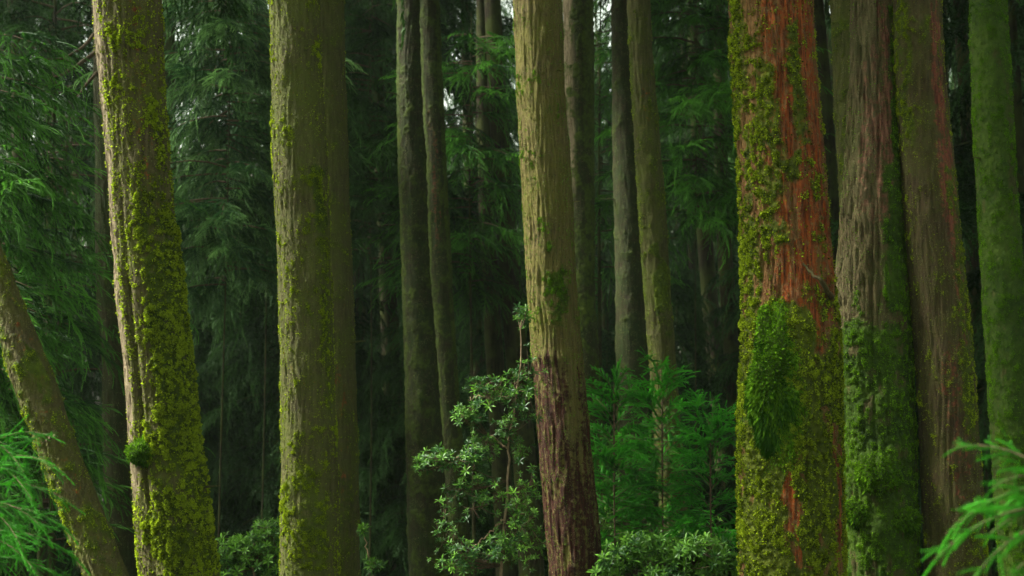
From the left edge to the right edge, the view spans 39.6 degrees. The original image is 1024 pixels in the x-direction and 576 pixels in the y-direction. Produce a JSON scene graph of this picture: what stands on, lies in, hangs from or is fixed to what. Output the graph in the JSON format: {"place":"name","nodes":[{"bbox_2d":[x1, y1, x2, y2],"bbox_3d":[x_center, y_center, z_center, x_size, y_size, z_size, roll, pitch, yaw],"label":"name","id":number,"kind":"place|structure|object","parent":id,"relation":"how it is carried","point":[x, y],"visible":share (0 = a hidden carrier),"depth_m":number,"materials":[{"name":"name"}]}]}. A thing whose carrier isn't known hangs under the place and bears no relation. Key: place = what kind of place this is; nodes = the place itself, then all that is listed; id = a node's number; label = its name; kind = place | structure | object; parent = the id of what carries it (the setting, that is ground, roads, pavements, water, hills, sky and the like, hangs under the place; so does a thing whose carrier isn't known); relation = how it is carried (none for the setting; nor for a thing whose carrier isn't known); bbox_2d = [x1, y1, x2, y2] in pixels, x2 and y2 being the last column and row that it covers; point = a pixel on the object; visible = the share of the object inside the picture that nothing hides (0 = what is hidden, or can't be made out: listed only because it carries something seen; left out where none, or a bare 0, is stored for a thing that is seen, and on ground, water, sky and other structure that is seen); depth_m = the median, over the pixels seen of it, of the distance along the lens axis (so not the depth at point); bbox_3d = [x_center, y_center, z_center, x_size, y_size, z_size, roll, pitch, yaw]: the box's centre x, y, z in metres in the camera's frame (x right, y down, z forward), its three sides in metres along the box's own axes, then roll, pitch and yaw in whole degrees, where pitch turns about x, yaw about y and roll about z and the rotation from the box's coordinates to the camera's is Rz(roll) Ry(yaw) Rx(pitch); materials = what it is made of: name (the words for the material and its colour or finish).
{"place":"outdoors","nodes":[
{"label":"outdoors","id":0,"kind":"place"},
{"bbox_2d":[0,147,680,571],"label":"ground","id":1,"kind":"structure","parent":0,"point":[188,215],"depth_m":78.85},
{"bbox_2d":[0,351,67,574],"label":"young cedar","id":2,"kind":"object","parent":1,"relation":"on","point":[36,525],"visible":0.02,"depth_m":33.10,"materials":[{"name":"green plant"}]},
{"bbox_2d":[0,415,89,575],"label":"young cedar","id":3,"kind":"object","parent":1,"relation":"on","point":[7,455],"visible":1,"depth_m":6.79,"materials":[{"name":"green plant"}]},
{"bbox_2d":[0,0,89,575],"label":"cedar tree","id":4,"kind":"object","parent":1,"relation":"on","point":[14,154],"visible":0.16,"depth_m":28.26,"materials":[{"name":"green plant"}]},
{"bbox_2d":[0,20,94,294],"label":"cedar tree","id":5,"kind":"object","parent":1,"relation":"on","point":[84,188],"visible":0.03,"depth_m":57.88,"materials":[{"name":"green plant"}]},
{"bbox_2d":[4,0,93,406],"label":"cedar tree","id":6,"kind":"object","parent":1,"relation":"on","point":[90,129],"visible":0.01,"depth_m":47.96,"materials":[{"name":"green plant"}]},
{"bbox_2d":[0,328,99,575],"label":"young cedar","id":7,"kind":"object","parent":1,"relation":"on","point":[73,573],"visible":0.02,"depth_m":45.45,"materials":[{"name":"green plant"}]},
{"bbox_2d":[0,20,101,490],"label":"cedar tree","id":8,"kind":"object","parent":1,"relation":"on","point":[10,134],"visible":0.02,"depth_m":40.59,"materials":[{"name":"green plant"}]},
{"bbox_2d":[0,242,128,575],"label":"leaning tree","id":9,"kind":"object","parent":1,"relation":"on","point":[40,398],"visible":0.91,"depth_m":8.86,"materials":[{"name":"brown plant"}]},
{"bbox_2d":[0,32,134,575],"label":"young cedar","id":10,"kind":"object","parent":1,"relation":"on","point":[21,251],"visible":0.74,"depth_m":12.96,"materials":[{"name":"green plant"}]},
{"bbox_2d":[0,169,135,575],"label":"young cedar","id":11,"kind":"object","parent":1,"relation":"on","point":[88,385],"visible":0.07,"depth_m":29.13,"materials":[{"name":"green plant"}]},
{"bbox_2d":[0,0,183,572],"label":"cedar tree","id":12,"kind":"object","parent":1,"relation":"on","point":[59,7],"visible":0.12,"depth_m":37.06,"materials":[{"name":"green plant"}]},
{"bbox_2d":[34,0,180,245],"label":"cedar tree","id":13,"kind":"object","parent":1,"relation":"on","point":[168,45],"visible":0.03,"depth_m":24.20,"materials":[{"name":"green plant"}]},
{"bbox_2d":[0,121,215,575],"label":"young cedar","id":14,"kind":"object","parent":1,"relation":"on","point":[51,559],"visible":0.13,"depth_m":16.15,"materials":[{"name":"green plant"}]},
{"bbox_2d":[0,0,230,575],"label":"young cedar","id":15,"kind":"object","parent":1,"relation":"on","point":[11,24],"visible":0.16,"depth_m":23.52,"materials":[{"name":"green plant"}]},
{"bbox_2d":[91,0,220,575],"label":"cedar tree","id":16,"kind":"object","parent":1,"relation":"on","point":[173,520],"visible":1,"depth_m":9.84,"materials":[{"name":"green plant"}]},
{"bbox_2d":[83,0,270,394],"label":"cedar tree","id":17,"kind":"object","parent":1,"relation":"on","point":[259,18],"visible":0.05,"depth_m":39.48,"materials":[{"name":"green plant"}]},
{"bbox_2d":[79,180,280,575],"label":"young cedar","id":18,"kind":"object","parent":1,"relation":"on","point":[207,406],"visible":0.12,"depth_m":29.85,"materials":[{"name":"green plant"}]},
{"bbox_2d":[60,0,368,552],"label":"young cedar","id":19,"kind":"object","parent":1,"relation":"on","point":[223,243],"visible":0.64,"depth_m":20.14,"materials":[{"name":"green plant"}]},
{"bbox_2d":[191,293,261,475],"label":"young cedar","id":20,"kind":"object","parent":1,"relation":"on","point":[205,346],"depth_m":37.90,"materials":[{"name":"green plant"}]},
{"bbox_2d":[194,274,279,536],"bbox_3d":[-7.028,3.630,35.356,5.711,12.237,5.275,-2,-5,29],"label":"young cedar","id":21,"kind":"object","parent":1,"relation":"on","point":[235,332],"visible":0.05,"depth_m":34.67,"materials":[{"name":"green plant"}]},
{"bbox_2d":[96,0,377,363],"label":"cedar tree","id":22,"kind":"object","parent":1,"relation":"on","point":[187,245],"visible":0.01,"depth_m":43.46,"materials":[{"name":"green plant"}]},
{"bbox_2d":[212,354,279,517],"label":"young cedar","id":23,"kind":"object","parent":1,"relation":"on","point":[259,415],"depth_m":36.74,"materials":[{"name":"green plant"}]},
{"bbox_2d":[215,516,279,575],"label":"leafy shrub","id":24,"kind":"object","parent":1,"relation":"on","point":[239,549],"visible":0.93,"depth_m":12.28,"materials":[{"name":"green plant"}]},
{"bbox_2d":[42,0,465,575],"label":"cedar tree","id":25,"kind":"object","parent":1,"relation":"on","point":[114,397],"visible":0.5,"depth_m":15.39,"materials":[{"name":"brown plant"}]},
{"bbox_2d":[175,9,395,559],"bbox_3d":[-4.413,0.934,26.043,5.420,12.778,5.122,0,-4,0],"label":"young cedar","id":26,"kind":"object","parent":1,"relation":"on","point":[261,183],"visible":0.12,"depth_m":25.61,"materials":[{"name":"green plant"}]},
{"bbox_2d":[195,254,387,575],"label":"young cedar","id":27,"kind":"object","parent":1,"relation":"on","point":[255,343],"visible":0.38,"depth_m":28.39,"materials":[{"name":"green plant"}]},
{"bbox_2d":[268,0,341,575],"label":"cedar tree","id":28,"kind":"object","parent":1,"relation":"on","point":[309,522],"visible":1,"depth_m":10.37,"materials":[{"name":"green plant"}]},
{"bbox_2d":[241,290,408,575],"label":"young cedar","id":29,"kind":"object","parent":1,"relation":"on","point":[362,357],"visible":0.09,"depth_m":27.72,"materials":[{"name":"green plant"}]},
{"bbox_2d":[320,0,363,575],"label":"cedar tree","id":30,"kind":"object","parent":1,"relation":"on","point":[332,25],"visible":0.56,"depth_m":13.40,"materials":[{"name":"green plant"}]},
{"bbox_2d":[245,3,466,516],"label":"cedar tree","id":31,"kind":"object","parent":1,"relation":"on","point":[362,273],"visible":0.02,"depth_m":41.76,"materials":[{"name":"green plant"}]},
{"bbox_2d":[188,0,529,574],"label":"cedar tree","id":32,"kind":"object","parent":1,"relation":"on","point":[448,6],"visible":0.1,"depth_m":29.96,"materials":[{"name":"green plant"}]},
{"bbox_2d":[227,0,510,575],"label":"young cedar","id":33,"kind":"object","parent":1,"relation":"on","point":[364,108],"visible":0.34,"depth_m":22.72,"materials":[{"name":"green plant"}]},
{"bbox_2d":[355,522,387,575],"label":"leafy shrub","id":34,"kind":"object","parent":1,"relation":"on","point":[362,529],"visible":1,"depth_m":12.36,"materials":[{"name":"green plant"}]},
{"bbox_2d":[355,280,406,572],"bbox_3d":[-3.429,4.701,36.628,4.547,10.106,4.639,0,-4,0],"label":"young cedar","id":35,"kind":"object","parent":1,"relation":"on","point":[365,348],"visible":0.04,"depth_m":36.53,"materials":[{"name":"green plant"}]},
{"bbox_2d":[364,48,466,368],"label":"cedar tree","id":36,"kind":"object","parent":1,"relation":"on","point":[375,284],"depth_m":59.94,"materials":[{"name":"green plant"}]},
{"bbox_2d":[385,0,452,575],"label":"cedar tree","id":37,"kind":"object","parent":1,"relation":"on","point":[423,424],"visible":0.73,"depth_m":18.83,"materials":[{"name":"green plant"}]},
{"bbox_2d":[355,321,496,575],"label":"young cedar","id":38,"kind":"object","parent":1,"relation":"on","point":[395,529],"visible":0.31,"depth_m":26.36,"materials":[{"name":"green plant"}]},
{"bbox_2d":[356,12,527,575],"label":"young cedar","id":39,"kind":"object","parent":1,"relation":"on","point":[502,98],"visible":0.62,"depth_m":21.98,"materials":[{"name":"green plant"}]},
{"bbox_2d":[419,0,473,575],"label":"cedar tree","id":40,"kind":"object","parent":1,"relation":"on","point":[439,244],"visible":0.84,"depth_m":17.98,"materials":[{"name":"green plant"}]},
{"bbox_2d":[362,314,541,575],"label":"young cedar","id":41,"kind":"object","parent":1,"relation":"on","point":[463,380],"visible":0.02,"depth_m":32.85,"materials":[{"name":"green plant"}]},
{"bbox_2d":[349,0,598,575],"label":"cedar tree","id":42,"kind":"object","parent":1,"relation":"on","point":[453,59],"visible":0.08,"depth_m":33.24,"materials":[{"name":"green plant"}]},
{"bbox_2d":[411,302,547,575],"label":"leafy shrub","id":43,"kind":"object","parent":1,"relation":"on","point":[473,451],"visible":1,"depth_m":11.39,"materials":[{"name":"green plant"}]},
{"bbox_2d":[444,40,525,345],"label":"cedar tree","id":44,"kind":"object","parent":1,"relation":"on","point":[475,125],"visible":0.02,"depth_m":62.19,"materials":[{"name":"green plant"}]},
{"bbox_2d":[3,1,967,373],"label":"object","id":45,"kind":"object","parent":1,"relation":"on","point":[597,27],"visible":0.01,"depth_m":94.45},
{"bbox_2d":[450,0,524,252],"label":"cedar tree","id":46,"kind":"object","parent":1,"relation":"on","point":[507,13],"visible":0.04,"depth_m":70.57,"materials":[{"name":"green plant"}]},
{"bbox_2d":[455,321,540,499],"bbox_3d":[-0.721,4.353,36.958,5.236,11.163,4.808,0,-4,0],"label":"young cedar","id":47,"kind":"object","parent":1,"relation":"on","point":[466,366],"depth_m":37.27,"materials":[{"name":"green plant"}]},
{"bbox_2d":[457,318,546,569],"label":"young cedar","id":48,"kind":"object","parent":1,"relation":"on","point":[466,376],"depth_m":40.27,"materials":[{"name":"green plant"}]},
{"bbox_2d":[355,0,667,575],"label":"cedar tree","id":49,"kind":"object","parent":1,"relation":"on","point":[494,354],"visible":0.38,"depth_m":25.84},
{"bbox_2d":[484,0,544,575],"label":"cedar tree","id":50,"kind":"object","parent":1,"relation":"on","point":[493,24],"visible":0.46,"depth_m":22.87,"materials":[{"name":"brown plant"}]},
{"bbox_2d":[492,388,547,575],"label":"young cedar","id":51,"kind":"object","parent":1,"relation":"on","point":[540,494],"depth_m":31.70,"materials":[{"name":"green plant"}]},
{"bbox_2d":[455,174,607,575],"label":"young cedar","id":52,"kind":"object","parent":1,"relation":"on","point":[487,470],"visible":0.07,"depth_m":30.28,"materials":[{"name":"green plant"}]},
{"bbox_2d":[512,0,602,575],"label":"cedar tree","id":53,"kind":"object","parent":1,"relation":"on","point":[571,517],"visible":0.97,"depth_m":11.86,"materials":[{"name":"beige plant"}]},
{"bbox_2d":[562,0,608,561],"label":"cedar tree","id":54,"kind":"object","parent":1,"relation":"on","point":[579,45],"visible":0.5,"depth_m":18.01,"materials":[{"name":"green plant"}]},
{"bbox_2d":[492,0,693,462],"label":"young cedar","id":55,"kind":"object","parent":1,"relation":"on","point":[599,234],"visible":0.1,"depth_m":24.20,"materials":[{"name":"green plant"}]},
{"bbox_2d":[597,328,614,421],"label":"young cedar","id":56,"kind":"object","parent":1,"relation":"on","point":[602,332],"visible":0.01,"depth_m":42.81,"materials":[{"name":"green plant"}]},
{"bbox_2d":[498,470,730,575],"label":"leafy shrub","id":57,"kind":"object","parent":1,"relation":"on","point":[530,534],"visible":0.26,"depth_m":14.35,"materials":[{"name":"green plant"}]},
{"bbox_2d":[537,256,695,575],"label":"young cedar","id":58,"kind":"object","parent":1,"relation":"on","point":[606,349],"visible":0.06,"depth_m":28.76,"materials":[{"name":"green plant"}]},
{"bbox_2d":[585,358,676,554],"bbox_3d":[1.008,2.481,13.466,1.234,3.693,1.142,0,-4,0],"label":"young cedar","id":59,"kind":"object","parent":1,"relation":"on","point":[632,473],"visible":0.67,"depth_m":13.47,"materials":[{"name":"green plant"}]},
{"bbox_2d":[594,38,681,359],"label":"cedar tree","id":60,"kind":"object","parent":1,"relation":"on","point":[603,159],"visible":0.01,"depth_m":58.02,"materials":[{"name":"green plant"}]},
{"bbox_2d":[594,31,686,420],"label":"cedar tree","id":61,"kind":"object","parent":1,"relation":"on","point":[604,317],"visible":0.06,"depth_m":43.90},
{"bbox_2d":[596,411,692,575],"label":"young cedar","id":62,"kind":"object","parent":1,"relation":"on","point":[634,462],"visible":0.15,"depth_m":14.70,"materials":[{"name":"green plant"}]},
{"bbox_2d":[598,0,691,575],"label":"cedar tree","id":63,"kind":"object","parent":1,"relation":"on","point":[630,333],"visible":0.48,"depth_m":19.93,"materials":[{"name":"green plant"}]},
{"bbox_2d":[627,0,693,575],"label":"cedar tree","id":64,"kind":"object","parent":1,"relation":"on","point":[654,238],"visible":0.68,"depth_m":15.48,"materials":[{"name":"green plant"}]},
{"bbox_2d":[587,527,737,575],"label":"leafy shrub","id":65,"kind":"object","parent":1,"relation":"on","point":[692,555],"visible":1,"depth_m":11.56,"materials":[{"name":"green plant"}]},
{"bbox_2d":[595,1,730,525],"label":"cedar tree","id":66,"kind":"object","parent":1,"relation":"on","point":[707,271],"visible":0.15,"depth_m":34.01,"materials":[{"name":"green plant"}]},
{"bbox_2d":[613,257,714,513],"bbox_3d":[4.377,4.507,38.394,5.031,10.729,4.626,0,-4,0],"label":"young cedar","id":67,"kind":"object","parent":1,"relation":"on","point":[677,352],"visible":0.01,"depth_m":38.56,"materials":[{"name":"green plant"}]},
{"bbox_2d":[594,0,740,365],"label":"cedar tree","id":68,"kind":"object","parent":1,"relation":"on","point":[686,273],"visible":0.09,"depth_m":45.73,"materials":[{"name":"green plant"}]},
{"bbox_2d":[601,349,735,551],"bbox_3d":[1.491,2.482,13.767,1.478,3.821,1.085,0,-4,0],"label":"young cedar","id":69,"kind":"object","parent":1,"relation":"on","point":[648,396],"visible":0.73,"depth_m":13.76,"materials":[{"name":"green plant"}]},
{"bbox_2d":[603,197,734,575],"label":"young cedar","id":70,"kind":"object","parent":1,"relation":"on","point":[689,339],"visible":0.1,"depth_m":29.90,"materials":[{"name":"green plant"}]},
{"bbox_2d":[612,0,738,366],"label":"cedar tree","id":71,"kind":"object","parent":1,"relation":"on","point":[670,221],"visible":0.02,"depth_m":60.18,"materials":[{"name":"green plant"}]},
{"bbox_2d":[651,388,736,575],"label":"young cedar","id":72,"kind":"object","parent":1,"relation":"on","point":[709,428],"visible":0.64,"depth_m":13.25,"materials":[{"name":"green plant"}]},
{"bbox_2d":[658,2,732,305],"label":"cedar tree","id":73,"kind":"object","parent":1,"relation":"on","point":[709,124],"visible":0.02,"depth_m":66.16,"materials":[{"name":"green plant"}]},
{"bbox_2d":[677,305,739,501],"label":"young cedar","id":74,"kind":"object","parent":1,"relation":"on","point":[690,422],"visible":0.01,"depth_m":35.19,"materials":[{"name":"green plant"}]},
{"bbox_2d":[678,257,740,575],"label":"young cedar","id":75,"kind":"object","parent":1,"relation":"on","point":[715,382],"visible":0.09,"depth_m":28.52,"materials":[{"name":"green plant"}]},
{"bbox_2d":[594,0,828,549],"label":"cedar tree","id":76,"kind":"object","parent":1,"relation":"on","point":[731,342],"visible":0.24,"depth_m":29.01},
{"bbox_2d":[593,0,837,571],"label":"young cedar","id":77,"kind":"object","parent":1,"relation":"on","point":[725,200],"visible":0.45,"depth_m":22.79,"materials":[{"name":"green plant"}]},
{"bbox_2d":[733,0,839,248],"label":"cedar tree","id":78,"kind":"object","parent":1,"relation":"on","point":[829,46],"visible":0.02,"depth_m":45.41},
{"bbox_2d":[727,0,848,575],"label":"cedar tree","id":79,"kind":"object","parent":1,"relation":"on","point":[791,483],"visible":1,"depth_m":9.76,"materials":[{"name":"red plant"}]},
{"bbox_2d":[659,0,947,267],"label":"cedar tree","id":80,"kind":"object","parent":1,"relation":"on","point":[825,81],"visible":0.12,"depth_m":24.16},
{"bbox_2d":[829,0,849,215],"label":"cedar tree","id":81,"kind":"object","parent":1,"relation":"on","point":[840,24],"visible":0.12,"depth_m":14.09,"materials":[{"name":"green plant"}]},
{"bbox_2d":[835,0,923,575],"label":"cedar tree","id":82,"kind":"object","parent":1,"relation":"on","point":[883,515],"visible":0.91,"depth_m":10.78,"materials":[{"name":"green plant"}]},
{"bbox_2d":[826,2,1023,100],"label":"cedar tree","id":83,"kind":"object","parent":1,"relation":"on","point":[947,65],"visible":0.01,"depth_m":30.37,"materials":[{"name":"green plant"}]},
{"bbox_2d":[830,0,1023,504],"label":"cedar tree","id":84,"kind":"object","parent":1,"relation":"on","point":[967,205],"visible":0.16,"depth_m":21.91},
{"bbox_2d":[911,77,965,331],"bbox_3d":[8.388,1.853,26.831,4.266,11.835,3.600,-2,-5,32],"label":"young cedar","id":85,"kind":"object","parent":1,"relation":"on","point":[956,140],"depth_m":26.59,"materials":[{"name":"green plant"}]},
{"bbox_2d":[891,0,988,575],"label":"cedar tree","id":86,"kind":"object","parent":1,"relation":"on","point":[947,397],"visible":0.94,"depth_m":10.67,"materials":[{"name":"brown plant"}]},
{"bbox_2d":[912,341,996,575],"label":"young cedar","id":87,"kind":"object","parent":1,"relation":"on","point":[921,542],"depth_m":27.43,"materials":[{"name":"green plant"}]},
{"bbox_2d":[947,6,964,253],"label":"cedar tree","id":88,"kind":"object","parent":1,"relation":"on","point":[950,94],"depth_m":49.87,"materials":[{"name":"green plant"}]},
{"bbox_2d":[919,417,997,575],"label":"young cedar","id":89,"kind":"object","parent":1,"relation":"on","point":[990,496],"depth_m":30.01,"materials":[{"name":"green plant"}]},
{"bbox_2d":[922,430,1023,575],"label":"young cedar","id":90,"kind":"object","parent":1,"relation":"on","point":[1018,508],"visible":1,"depth_m":4.13,"materials":[{"name":"green plant"}]},
{"bbox_2d":[943,0,1023,575],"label":"cedar tree","id":91,"kind":"object","parent":1,"relation":"on","point":[974,263],"visible":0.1,"depth_m":24.94,"materials":[{"name":"green plant"}]},
{"bbox_2d":[949,0,1023,269],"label":"cedar tree","id":92,"kind":"object","parent":1,"relation":"on","point":[953,98],"visible":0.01,"depth_m":40.48,"materials":[{"name":"green plant"}]},
{"bbox_2d":[987,430,998,575],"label":"young cedar","id":93,"kind":"object","parent":1,"relation":"on","point":[990,473],"visible":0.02,"depth_m":29.81,"materials":[{"name":"green plant"}]},
{"bbox_2d":[964,18,1023,487],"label":"cedar tree","id":94,"kind":"object","parent":1,"relation":"on","point":[1020,55],"depth_m":33.78,"materials":[{"name":"green plant"}]},
{"bbox_2d":[968,0,1023,575],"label":"cedar tree","id":95,"kind":"object","parent":1,"relation":"on","point":[999,230],"visible":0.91,"depth_m":12.93,"materials":[{"name":"green plant"}]},
{"bbox_2d":[28,0,950,146],"label":"sky","id":96,"kind":"structure","parent":0,"point":[609,5],"materials":[{"name":"white"}]}
]}

